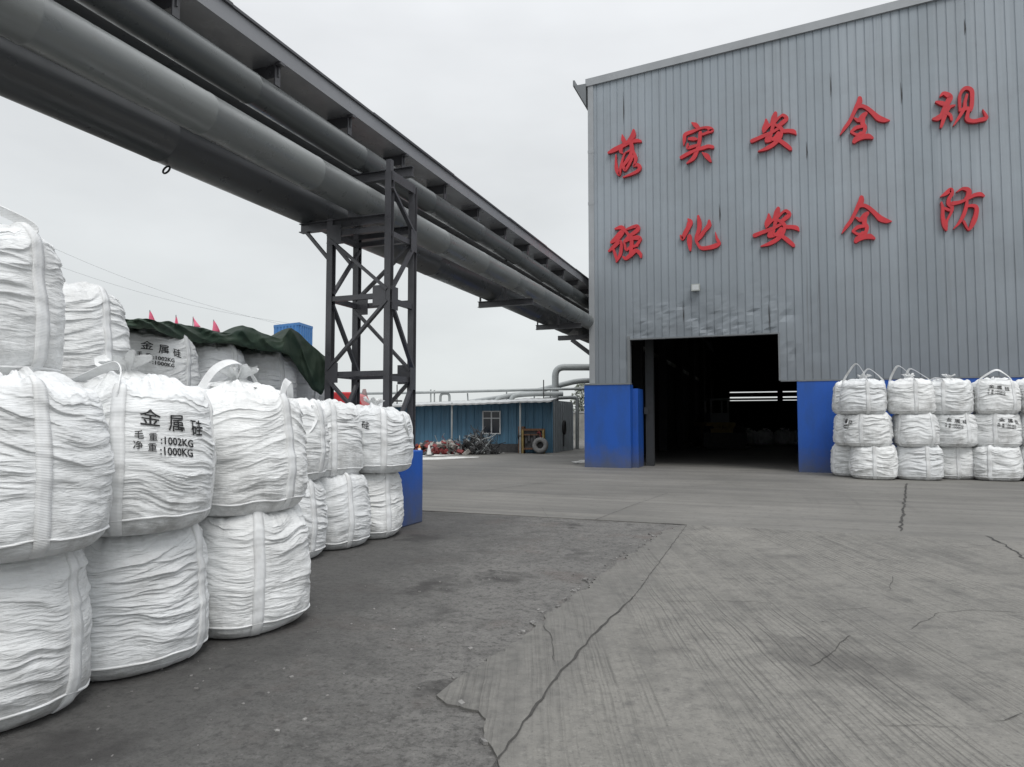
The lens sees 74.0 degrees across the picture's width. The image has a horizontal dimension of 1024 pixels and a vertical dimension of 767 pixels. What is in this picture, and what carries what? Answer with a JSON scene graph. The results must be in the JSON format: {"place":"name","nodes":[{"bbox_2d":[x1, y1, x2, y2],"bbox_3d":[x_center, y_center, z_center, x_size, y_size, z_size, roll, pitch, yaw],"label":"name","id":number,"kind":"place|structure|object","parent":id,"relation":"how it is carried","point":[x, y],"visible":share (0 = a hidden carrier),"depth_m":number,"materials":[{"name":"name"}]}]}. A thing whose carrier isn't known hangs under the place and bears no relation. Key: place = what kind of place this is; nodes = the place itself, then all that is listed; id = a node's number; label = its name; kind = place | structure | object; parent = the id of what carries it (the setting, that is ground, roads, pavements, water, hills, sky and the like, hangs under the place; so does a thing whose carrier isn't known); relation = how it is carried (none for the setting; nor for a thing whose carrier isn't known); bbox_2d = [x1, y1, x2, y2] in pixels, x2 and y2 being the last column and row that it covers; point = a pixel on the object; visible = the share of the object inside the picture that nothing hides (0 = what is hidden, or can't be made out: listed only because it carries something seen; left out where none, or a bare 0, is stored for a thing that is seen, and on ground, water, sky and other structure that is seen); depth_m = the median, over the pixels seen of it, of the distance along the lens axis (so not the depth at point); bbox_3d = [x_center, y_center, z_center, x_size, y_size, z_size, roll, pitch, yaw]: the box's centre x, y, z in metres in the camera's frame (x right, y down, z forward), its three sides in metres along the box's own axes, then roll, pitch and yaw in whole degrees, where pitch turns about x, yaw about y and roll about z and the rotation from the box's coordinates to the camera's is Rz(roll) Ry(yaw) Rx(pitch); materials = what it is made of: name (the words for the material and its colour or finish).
{"place":"outdoors","nodes":[
{"label":"outdoors","id":0,"kind":"place"},
{"bbox_2d":[61,281,130,378],"bbox_3d":[-3.946,-0.383,5.946,1.086,1.056,0.975,-1,-3,21],"label":"bulk bag","id":1,"kind":"object","parent":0,"point":[96,324],"visible":0.31,"depth_m":5.69,"materials":[{"name":"fabric"}]},
{"bbox_2d":[0,511,685,766],"bbox_3d":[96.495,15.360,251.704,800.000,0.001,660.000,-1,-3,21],"label":"ground","id":2,"kind":"structure","parent":0,"point":[374,708],"depth_m":4.26,"materials":[{"name":"concrete"}]},
{"bbox_2d":[0,549,91,731],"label":"bulk bag","id":3,"kind":"object","parent":2,"relation":"on","point":[45,632],"visible":0.77,"depth_m":3.45,"materials":[{"name":"fabric"}]},
{"bbox_2d":[0,366,114,563],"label":"bulk bag","id":4,"kind":"object","parent":3,"relation":"on","point":[57,468],"visible":0.99,"depth_m":3.39,"materials":[{"name":"fabric"}]},
{"bbox_2d":[0,205,65,374],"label":"bulk bag","id":5,"kind":"object","parent":4,"relation":"on","point":[32,309],"visible":0.88,"depth_m":3.67,"materials":[{"name":"fabric"}]},
{"bbox_2d":[82,523,208,680],"bbox_3d":[-2.563,1.309,4.475,1.101,0.976,1.037,-1,-3,21],"label":"bulk bag","id":6,"kind":"object","parent":2,"relation":"on","point":[148,594],"visible":0.42,"depth_m":4.11,"materials":[{"name":"fabric"}]},
{"bbox_2d":[72,349,216,536],"bbox_3d":[-2.504,0.360,4.409,1.126,1.133,0.968,-1,-3,21],"label":"bulk bag","id":7,"kind":"object","parent":6,"relation":"on","point":[162,442],"visible":0.71,"depth_m":4.10,"materials":[{"name":"fabric"}]},
{"bbox_2d":[198,504,310,638],"bbox_3d":[-2.141,1.358,5.275,1.104,0.967,1.021,-1,-3,21],"label":"bulk bag","id":8,"kind":"object","parent":2,"relation":"on","point":[258,569],"visible":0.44,"depth_m":4.85,"materials":[{"name":"fabric"}]},
{"bbox_2d":[197,359,308,515],"bbox_3d":[-2.174,0.394,5.290,1.097,1.162,0.972,-1,-3,21],"label":"bulk bag","id":9,"kind":"object","parent":8,"relation":"on","point":[261,442],"visible":0.64,"depth_m":4.94,"materials":[{"name":"fabric"}]},
{"bbox_2d":[298,479,327,558],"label":"bulk bag","id":10,"kind":"object","parent":2,"relation":"on","point":[313,505],"visible":0.27,"depth_m":7.58,"materials":[{"name":"fabric"}]},
{"bbox_2d":[294,398,329,480],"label":"bulk bag","id":11,"kind":"object","parent":10,"relation":"on","point":[314,420],"visible":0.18,"depth_m":7.65,"materials":[{"name":"fabric"}]},
{"bbox_2d":[317,472,371,549],"bbox_3d":[-2.342,1.534,8.543,1.104,0.973,0.940,-1,-3,21],"label":"bulk bag","id":12,"kind":"object","parent":2,"relation":"on","point":[349,523],"visible":0.49,"depth_m":8.18,"materials":[{"name":"fabric"}]},
{"bbox_2d":[305,398,363,476],"bbox_3d":[-2.475,0.671,8.606,1.105,0.973,0.979,-1,-3,21],"label":"bulk bag","id":13,"kind":"object","parent":12,"relation":"on","point":[344,425],"visible":0.41,"depth_m":8.32,"materials":[{"name":"fabric"}]},
{"bbox_2d":[360,472,403,538],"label":"bulk bag","id":14,"kind":"object","parent":2,"relation":"on","point":[385,493],"visible":0.41,"depth_m":8.91,"materials":[{"name":"fabric"}]},
{"bbox_2d":[355,396,413,472],"bbox_3d":[-1.886,0.685,9.264,1.096,1.017,0.982,-1,-3,21],"label":"bulk bag","id":15,"kind":"object","parent":14,"relation":"on","point":[387,436],"visible":0.6,"depth_m":8.84,"materials":[{"name":"fabric"}]},
{"bbox_2d":[398,450,422,527],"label":"trestle plinth","id":16,"kind":"structure","parent":2,"relation":"on","point":[411,476],"depth_m":10.20,"materials":[{"name":"blue paint"}]},
{"bbox_2d":[299,159,416,449],"bbox_3d":[-2.407,-1.211,10.610,1.658,4.480,0.825,-1,-3,21],"label":"pipe trestle","id":17,"kind":"object","parent":16,"relation":"on","point":[384,296],"visible":0.88,"depth_m":10.39,"materials":[{"name":"grey metal"}]},
{"bbox_2d":[0,36,588,342],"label":"pipe","id":18,"kind":"object","parent":17,"relation":"on","point":[37,82],"visible":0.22,"depth_m":8.08,"materials":[{"name":"metal"}]},
{"bbox_2d":[162,165,170,173],"bbox_3d":[-4.150,-2.566,8.165,0.121,0.123,0.063,-1,-3,21],"label":"pipe hook","id":19,"kind":"object","parent":18,"relation":"hanging from","point":[167,171],"visible":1,"depth_m":8.15,"materials":[{"name":"black metal"}]},
{"bbox_2d":[74,0,588,309],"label":"pipe","id":20,"kind":"object","parent":17,"relation":"on","point":[157,28],"visible":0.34,"depth_m":8.94,"materials":[{"name":"grey metal"}]},
{"bbox_2d":[53,0,588,313],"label":"conveyor gallery","id":21,"kind":"object","parent":20,"relation":"on","point":[229,27],"visible":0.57,"depth_m":10.45,"materials":[{"name":"grey metal"}]},
{"bbox_2d":[478,259,533,307],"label":"support beam","id":22,"kind":"structure","parent":20,"relation":"attached to","point":[505,302],"depth_m":17.33,"materials":[{"name":"grey metal"}]},
{"bbox_2d":[535,292,581,329],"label":"support beam","id":23,"kind":"structure","parent":20,"relation":"attached to","point":[558,326],"depth_m":21.61,"materials":[{"name":"grey metal"}]},
{"bbox_2d":[1,522,1009,765],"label":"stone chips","id":24,"kind":"object","parent":2,"relation":"on","point":[483,741],"visible":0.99,"depth_m":4.98,"materials":[{"name":"grey stone"}]},
{"bbox_2d":[0,0,896,410],"label":"sky","id":25,"kind":"structure","parent":0,"point":[485,88],"materials":[{"name":"white"}]},
{"bbox_2d":[422,440,1023,541],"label":"concrete yard","id":26,"kind":"structure","parent":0,"point":[771,497],"depth_m":14.23,"materials":[{"name":"grey concrete"}]},
{"bbox_2d":[149,310,154,319],"bbox_3d":[-9.301,0.301,17.513,0.205,4.417,0.086,0,-3,7],"label":"pennant","id":27,"kind":"object","parent":26,"relation":"on","point":[151,316],"visible":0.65,"depth_m":17.62,"materials":[{"name":"pink fabric"}]},
{"bbox_2d":[192,317,199,326],"bbox_3d":[-8.174,0.387,17.500,0.202,4.245,0.085,0,-3,-6],"label":"pennant","id":28,"kind":"object","parent":26,"relation":"on","point":[196,324],"visible":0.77,"depth_m":17.60,"materials":[{"name":"pink fabric"}]},
{"bbox_2d":[212,320,219,331],"bbox_3d":[-7.644,0.427,17.506,0.200,4.166,0.087,0,-3,-3],"label":"pennant","id":29,"kind":"object","parent":26,"relation":"on","point":[215,327],"visible":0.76,"depth_m":17.61,"materials":[{"name":"pink fabric"}]},
{"bbox_2d":[274,322,312,344],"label":"blue cabin","id":30,"kind":"object","parent":26,"relation":"on","point":[305,331],"visible":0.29,"depth_m":41.80,"materials":[{"name":"blue metal"}]},
{"bbox_2d":[334,392,369,405],"bbox_3d":[-7.138,1.698,26.887,3.100,2.653,1.920,0,-3,0],"label":"red truck","id":31,"kind":"object","parent":26,"relation":"on","point":[347,395],"visible":0.06,"depth_m":26.02,"materials":[{"name":"paint"}]},
{"bbox_2d":[415,440,453,454],"bbox_3d":[-4.020,3.031,31.949,2.713,0.762,2.051,1,-3,-16],"label":"junk heap","id":32,"kind":"object","parent":26,"relation":"on","point":[424,445],"visible":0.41,"depth_m":31.55,"materials":[{"name":"metal"}]},
{"bbox_2d":[425,434,472,454],"bbox_3d":[-2.920,2.835,31.532,2.544,1.046,1.987,-1,-3,21],"label":"rubble heap","id":33,"kind":"object","parent":26,"relation":"on","point":[441,445],"visible":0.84,"depth_m":31.00,"materials":[{"name":"multicoloured"}]},
{"bbox_2d":[378,397,572,452],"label":"blue shed","id":34,"kind":"structure","parent":26,"relation":"on","point":[507,421],"depth_m":33.40,"materials":[{"name":"metal"}]},
{"bbox_2d":[439,393,450,401],"bbox_3d":[-3.700,0.972,37.504,0.641,0.976,0.140,0,-3,0],"label":"stub pipe","id":35,"kind":"object","parent":34,"relation":"on","point":[440,397],"visible":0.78,"depth_m":37.46,"materials":[{"name":"grey metal"}]},
{"bbox_2d":[482,411,500,433],"bbox_3d":[-1.004,1.907,33.281,0.912,1.134,0.060,0,-3,8],"label":"window","id":36,"kind":"structure","parent":34,"relation":"in","point":[491,420],"depth_m":33.27,"materials":[{"name":"glass"}]},
{"bbox_2d":[494,391,542,399],"bbox_3d":[0.300,0.851,37.009,2.954,0.926,0.238,0,-3,0],"label":"curved pipe","id":37,"kind":"object","parent":34,"relation":"on","point":[503,396],"visible":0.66,"depth_m":36.93,"materials":[{"name":"grey metal"}]},
{"bbox_2d":[470,378,588,399],"bbox_3d":[3.245,0.431,40.204,12.616,1.837,4.030,1,-3,-14],"label":"sloping pipe","id":38,"kind":"object","parent":34,"relation":"on","point":[573,382],"visible":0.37,"depth_m":38.65,"materials":[{"name":"grey metal"}]},
{"bbox_2d":[509,391,562,399],"bbox_3d":[1.284,0.896,36.706,2.958,0.948,0.255,0,-3,0],"label":"hooked pipe","id":39,"kind":"object","parent":34,"relation":"on","point":[531,394],"visible":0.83,"depth_m":36.62,"materials":[{"name":"grey metal"}]},
{"bbox_2d":[544,396,578,448],"bbox_3d":[2.745,2.161,37.438,1.913,2.990,0.198,0,-3,0],"label":"drop pipe","id":40,"kind":"object","parent":34,"relation":"attached to","point":[576,398],"visible":0.89,"depth_m":37.40,"materials":[{"name":"grey metal"}]},
{"bbox_2d":[562,420,565,445],"bbox_3d":[2.640,2.513,34.341,0.134,1.314,0.409,-1,-3,21],"label":"hose coil","id":41,"kind":"object","parent":34,"relation":"hanging from","point":[564,427],"visible":1,"depth_m":34.24,"materials":[{"name":"black rubber"}]},
{"bbox_2d":[552,364,588,400],"bbox_3d":[6.377,0.237,39.977,9.609,3.246,1.722,3,-4,-40],"label":"riser pipe","id":42,"kind":"object","parent":34,"relation":"attached to","point":[565,367],"visible":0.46,"depth_m":37.44,"materials":[{"name":"grey metal"}]},
{"bbox_2d":[445,426,507,454],"bbox_3d":[-1.772,2.622,31.456,2.443,1.445,2.439,2,-4,-35],"label":"wire tangle","id":43,"kind":"object","parent":26,"relation":"on","point":[476,444],"visible":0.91,"depth_m":31.20,"materials":[{"name":"metal"}]},
{"bbox_2d":[423,452,584,463],"bbox_3d":[-1.433,3.115,28.842,6.201,0.006,11.841,2,-4,-29],"label":"powder spill","id":44,"kind":"object","parent":26,"relation":"on","point":[458,457],"visible":0.48,"depth_m":28.40,"materials":[{"name":"white"}]},
{"bbox_2d":[425,445,433,454],"bbox_3d":[-3.669,2.947,30.084,0.320,0.450,0.320,-1,-3,21],"label":"traffic cone","id":45,"kind":"object","parent":44,"relation":"on","point":[429,451],"visible":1,"depth_m":30.02,"materials":[{"name":"white plastic"}]},
{"bbox_2d":[518,429,544,453],"bbox_3d":[0.932,2.728,32.331,1.300,1.170,0.608,0,-3,8],"label":"rusty machine","id":46,"kind":"object","parent":26,"relation":"on","point":[531,435],"visible":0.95,"depth_m":32.15,"materials":[{"name":"yellow paint"}]},
{"bbox_2d":[532,437,547,453],"bbox_3d":[1.329,2.904,31.889,0.769,0.771,0.364,-1,-3,21],"label":"tyre","id":47,"kind":"object","parent":26,"relation":"on","point":[540,445],"visible":1,"depth_m":31.80,"materials":[{"name":"black rubber"}]},
{"bbox_2d":[570,383,584,410],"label":"tree","id":48,"kind":"object","parent":26,"relation":"on","point":[581,398],"visible":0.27,"depth_m":65.81,"materials":[{"name":"grey plant"}]},
{"bbox_2d":[573,411,584,439],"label":"boundary wall","id":49,"kind":"structure","parent":26,"relation":"on","point":[581,427],"depth_m":55.74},
{"bbox_2d":[691,398,749,447],"bbox_3d":[11.953,2.295,39.859,2.600,2.860,5.150,0,-3,0],"label":"wheel loader","id":50,"kind":"object","parent":26,"relation":"on","point":[716,430],"visible":0.98,"depth_m":38.92,"materials":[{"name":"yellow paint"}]},
{"bbox_2d":[432,475,1023,764],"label":"ground crack","id":51,"kind":"object","parent":26,"relation":"on","point":[561,669],"visible":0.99,"depth_m":4.86,"materials":[{"name":"black concrete"}]},
{"bbox_2d":[573,0,1023,472],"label":"warehouse","id":52,"kind":"structure","parent":26,"relation":"on","point":[818,311],"depth_m":20.76,"materials":[{"name":"grey paint"}]},
{"bbox_2d":[0,0,698,380],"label":"pipe","id":53,"kind":"object","parent":52,"relation":"attached to","point":[56,32],"visible":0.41,"depth_m":7.38,"materials":[{"name":"grey metal"}]},
{"bbox_2d":[558,334,588,354],"bbox_3d":[2.320,-1.284,24.059,1.413,1.100,0.300,-1,-3,21],"label":"support bracket","id":54,"kind":"object","parent":52,"relation":"attached to","point":[573,338],"depth_m":24.02,"materials":[{"name":"grey metal"}]},
{"bbox_2d":[607,129,641,178],"bbox_3d":[3.780,-7.689,22.807,1.161,1.612,0.118,-1,-3,21],"label":"chinese character sign","id":55,"kind":"object","parent":52,"relation":"attached to","point":[631,141],"visible":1,"depth_m":22.72,"materials":[{"name":"red paint"}]},
{"bbox_2d":[608,224,642,262],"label":"chinese character sign","id":56,"kind":"object","parent":52,"relation":"attached to","point":[631,238],"visible":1,"depth_m":22.58,"materials":[{"name":"red paint"}]},
{"bbox_2d":[691,284,699,291],"bbox_3d":[5.877,-3.055,21.735,0.260,0.220,0.234,-1,-3,21],"label":"floodlight","id":57,"kind":"object","parent":52,"relation":"attached to","point":[695,287],"visible":1,"depth_m":21.63,"materials":[{"name":"grey plastic"}]},
{"bbox_2d":[680,122,713,164],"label":"chinese character sign","id":58,"kind":"object","parent":52,"relation":"attached to","point":[698,146],"visible":1,"depth_m":21.94,"materials":[{"name":"red paint"}]},
{"bbox_2d":[680,215,720,251],"bbox_3d":[6.026,-4.825,21.794,1.267,1.159,0.108,-1,-3,21],"label":"chinese character sign","id":59,"kind":"object","parent":52,"relation":"attached to","point":[699,235],"visible":1,"depth_m":21.76,"materials":[{"name":"red paint"}]},
{"bbox_2d":[750,111,796,152],"bbox_3d":[8.118,-7.802,21.151,1.353,1.302,0.118,-1,-3,21],"label":"chinese character sign","id":60,"kind":"object","parent":52,"relation":"attached to","point":[775,140],"visible":1,"depth_m":21.10,"materials":[{"name":"red paint"}]},
{"bbox_2d":[753,207,799,247],"bbox_3d":[8.137,-4.800,20.979,1.353,1.302,0.118,-1,-3,21],"label":"chinese character sign","id":61,"kind":"object","parent":52,"relation":"attached to","point":[779,234],"visible":1,"depth_m":20.93,"materials":[{"name":"red paint"}]},
{"bbox_2d":[840,96,889,144],"bbox_3d":[10.491,-7.869,20.246,1.339,1.417,0.115,-1,-3,21],"label":"chinese character sign","id":62,"kind":"object","parent":52,"relation":"attached to","point":[863,135],"visible":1,"depth_m":20.23,"materials":[{"name":"red paint"}]},
{"bbox_2d":[841,195,891,243],"bbox_3d":[10.463,-4.867,20.092,1.339,1.417,0.115,-1,-3,21],"label":"chinese character sign","id":63,"kind":"object","parent":52,"relation":"attached to","point":[864,235],"visible":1,"depth_m":20.07,"materials":[{"name":"red paint"}]},
{"bbox_2d":[932,86,987,128],"bbox_3d":[12.744,-7.886,19.382,1.356,1.112,0.118,-1,-3,21],"label":"chinese character sign","id":64,"kind":"object","parent":52,"relation":"attached to","point":[946,106],"visible":1,"depth_m":19.34,"materials":[{"name":"red paint"}]},
{"bbox_2d":[940,187,984,231],"bbox_3d":[12.739,-4.932,19.224,1.076,1.283,0.115,-1,-3,21],"label":"chinese character sign","id":65,"kind":"object","parent":52,"relation":"attached to","point":[950,205],"visible":1,"depth_m":19.20,"materials":[{"name":"red paint"}]},
{"bbox_2d":[830,443,852,476],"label":"bulk bag","id":66,"kind":"object","parent":26,"relation":"on","point":[840,457],"visible":0.38,"depth_m":18.84,"materials":[{"name":"fabric"}]},
{"bbox_2d":[833,414,847,445],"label":"bulk bag","id":67,"kind":"object","parent":66,"relation":"on","point":[838,434],"visible":0.24,"depth_m":18.75,"materials":[{"name":"fabric"}]},
{"bbox_2d":[832,380,846,413],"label":"bulk bag","id":68,"kind":"object","parent":67,"relation":"on","point":[835,397],"visible":0.17,"depth_m":18.86,"materials":[{"name":"fabric"}]},
{"bbox_2d":[849,444,898,479],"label":"bulk bag","id":69,"kind":"object","parent":26,"relation":"on","point":[876,463],"visible":0.88,"depth_m":17.73,"materials":[{"name":"fabric"}]},
{"bbox_2d":[843,412,893,446],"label":"bulk bag","id":70,"kind":"object","parent":69,"relation":"on","point":[866,430],"visible":0.88,"depth_m":17.86,"materials":[{"name":"fabric"}]},
{"bbox_2d":[839,363,887,413],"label":"bulk bag","id":71,"kind":"object","parent":70,"relation":"on","point":[862,394],"visible":0.96,"depth_m":17.95,"materials":[{"name":"fabric"}]},
{"bbox_2d":[896,445,943,479],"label":"bulk bag","id":72,"kind":"object","parent":26,"relation":"on","point":[922,463],"visible":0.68,"depth_m":17.54,"materials":[{"name":"fabric"}]},
{"bbox_2d":[891,412,939,446],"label":"bulk bag","id":73,"kind":"object","parent":72,"relation":"on","point":[916,430],"visible":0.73,"depth_m":17.59,"materials":[{"name":"fabric"}]},
{"bbox_2d":[886,365,935,413],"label":"bulk bag","id":74,"kind":"object","parent":73,"relation":"on","point":[908,394],"visible":0.95,"depth_m":17.71,"materials":[{"name":"fabric"}]},
{"bbox_2d":[939,446,973,478],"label":"bulk bag","id":75,"kind":"object","parent":26,"relation":"on","point":[958,463],"visible":0.43,"depth_m":17.81,"materials":[{"name":"fabric"}]},
{"bbox_2d":[934,413,977,446],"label":"bulk bag","id":76,"kind":"object","parent":75,"relation":"on","point":[958,430],"visible":0.61,"depth_m":17.67,"materials":[{"name":"fabric"}]},
{"bbox_2d":[930,374,974,413],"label":"bulk bag","id":77,"kind":"object","parent":76,"relation":"on","point":[954,395],"visible":0.75,"depth_m":17.78,"materials":[{"name":"fabric"}]},
{"bbox_2d":[972,445,1023,480],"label":"bulk bag","id":78,"kind":"object","parent":26,"relation":"on","point":[995,463],"visible":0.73,"depth_m":17.33,"materials":[{"name":"fabric"}]},
{"bbox_2d":[972,413,1022,446],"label":"bulk bag","id":79,"kind":"object","parent":78,"relation":"on","point":[1000,430],"visible":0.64,"depth_m":17.43,"materials":[{"name":"fabric"}]},
{"bbox_2d":[971,369,1021,413],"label":"bulk bag","id":80,"kind":"object","parent":79,"relation":"on","point":[992,395],"visible":0.84,"depth_m":17.48,"materials":[{"name":"fabric"}]},
{"bbox_2d":[1020,445,1023,479],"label":"bulk bag","id":81,"kind":"object","parent":26,"relation":"on","point":[1022,449],"visible":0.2,"depth_m":17.46,"materials":[{"name":"fabric"}]},
{"bbox_2d":[1019,413,1023,445],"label":"bulk bag","id":82,"kind":"object","parent":81,"relation":"on","point":[1022,417],"visible":0.26,"depth_m":17.53,"materials":[{"name":"fabric"}]},
{"bbox_2d":[1016,378,1023,413],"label":"bulk bag","id":83,"kind":"object","parent":82,"relation":"on","point":[1020,382],"visible":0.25,"depth_m":17.57,"materials":[{"name":"fabric"}]},
{"bbox_2d":[436,524,1023,766],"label":"concrete pavement","id":84,"kind":"structure","parent":0,"point":[670,665],"depth_m":4.34,"materials":[{"name":"grey concrete"}]},
{"bbox_2d":[746,428,755,443],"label":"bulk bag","id":85,"kind":"object","parent":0,"point":[751,433],"visible":0.41,"depth_m":44.38,"materials":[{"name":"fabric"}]},
{"bbox_2d":[755,428,773,444],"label":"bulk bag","id":86,"kind":"object","parent":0,"point":[763,436],"visible":1,"depth_m":43.47,"materials":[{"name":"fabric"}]},
{"bbox_2d":[774,428,790,443],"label":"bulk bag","id":87,"kind":"object","parent":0,"point":[782,436],"visible":0.91,"depth_m":44.41,"materials":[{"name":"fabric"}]},
{"bbox_2d":[790,428,797,444],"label":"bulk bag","id":88,"kind":"object","parent":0,"point":[794,436],"visible":0.41,"depth_m":44.08,"materials":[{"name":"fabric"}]},
{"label":"bulk bag","id":89,"kind":"object","parent":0,"visible":0},
{"bbox_2d":[129,328,199,385],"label":"bulk bag","id":90,"kind":"object","parent":89,"relation":"on","point":[173,357],"visible":0.34,"depth_m":7.99,"materials":[{"name":"fabric"}]},
{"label":"bulk bag","id":91,"kind":"object","parent":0,"visible":0},
{"bbox_2d":[192,342,247,384],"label":"bulk bag","id":92,"kind":"object","parent":91,"relation":"on","point":[210,355],"visible":0.2,"depth_m":9.25,"materials":[{"name":"fabric"}]},
{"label":"bulk bag","id":93,"kind":"object","parent":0,"visible":0},
{"bbox_2d":[241,348,296,398],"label":"bulk bag","id":94,"kind":"object","parent":93,"relation":"on","point":[276,369],"visible":0.36,"depth_m":10.35,"materials":[{"name":"fabric"}]},
{"bbox_2d":[125,318,324,394],"bbox_3d":[-4.158,-0.405,9.573,2.253,1.030,4.801,-1,-3,21],"label":"tarpaulin","id":95,"kind":"object","parent":94,"relation":"on","point":[303,353],"visible":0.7,"depth_m":9.74,"materials":[{"name":"green fabric"}]},
{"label":"bulk bag","id":96,"kind":"object","parent":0,"visible":0},
{"bbox_2d":[295,365,323,400],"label":"bulk bag","id":97,"kind":"object","parent":96,"relation":"on","point":[304,389],"visible":0.07,"depth_m":11.61,"materials":[{"name":"fabric"}]},
{"bbox_3d":[-29.489,-3.214,36.231,0.309,13.488,0.309,-1,-3,21],"label":"wire pole","id":98,"kind":"object","parent":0,"visible":0},
{"bbox_2d":[0,223,277,323],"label":"overhead wire","id":99,"kind":"object","parent":98,"relation":"attached to","point":[151,287],"visible":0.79,"depth_m":39.94,"materials":[{"name":"black metal"}]},
{"bbox_2d":[62,267,283,322],"bbox_3d":[-21.323,-5.923,39.444,17.334,4.248,0.013,1,-3,-21],"label":"overhead wire","id":100,"kind":"object","parent":98,"relation":"attached to","point":[171,300],"visible":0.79,"depth_m":39.85,"materials":[{"name":"black metal"}]},
{"bbox_3d":[-4.481,0.945,37.505,0.088,1.229,0.083,-1,-3,21],"label":"pipe prop","id":101,"kind":"object","parent":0,"visible":0},
{"bbox_2d":[360,387,583,394],"bbox_3d":[-1.508,0.410,37.647,16.922,0.426,0.921,0,-3,3],"label":"roof pipe","id":102,"kind":"object","parent":101,"relation":"on","point":[488,390],"visible":0.71,"depth_m":37.23,"materials":[{"name":"grey metal"}]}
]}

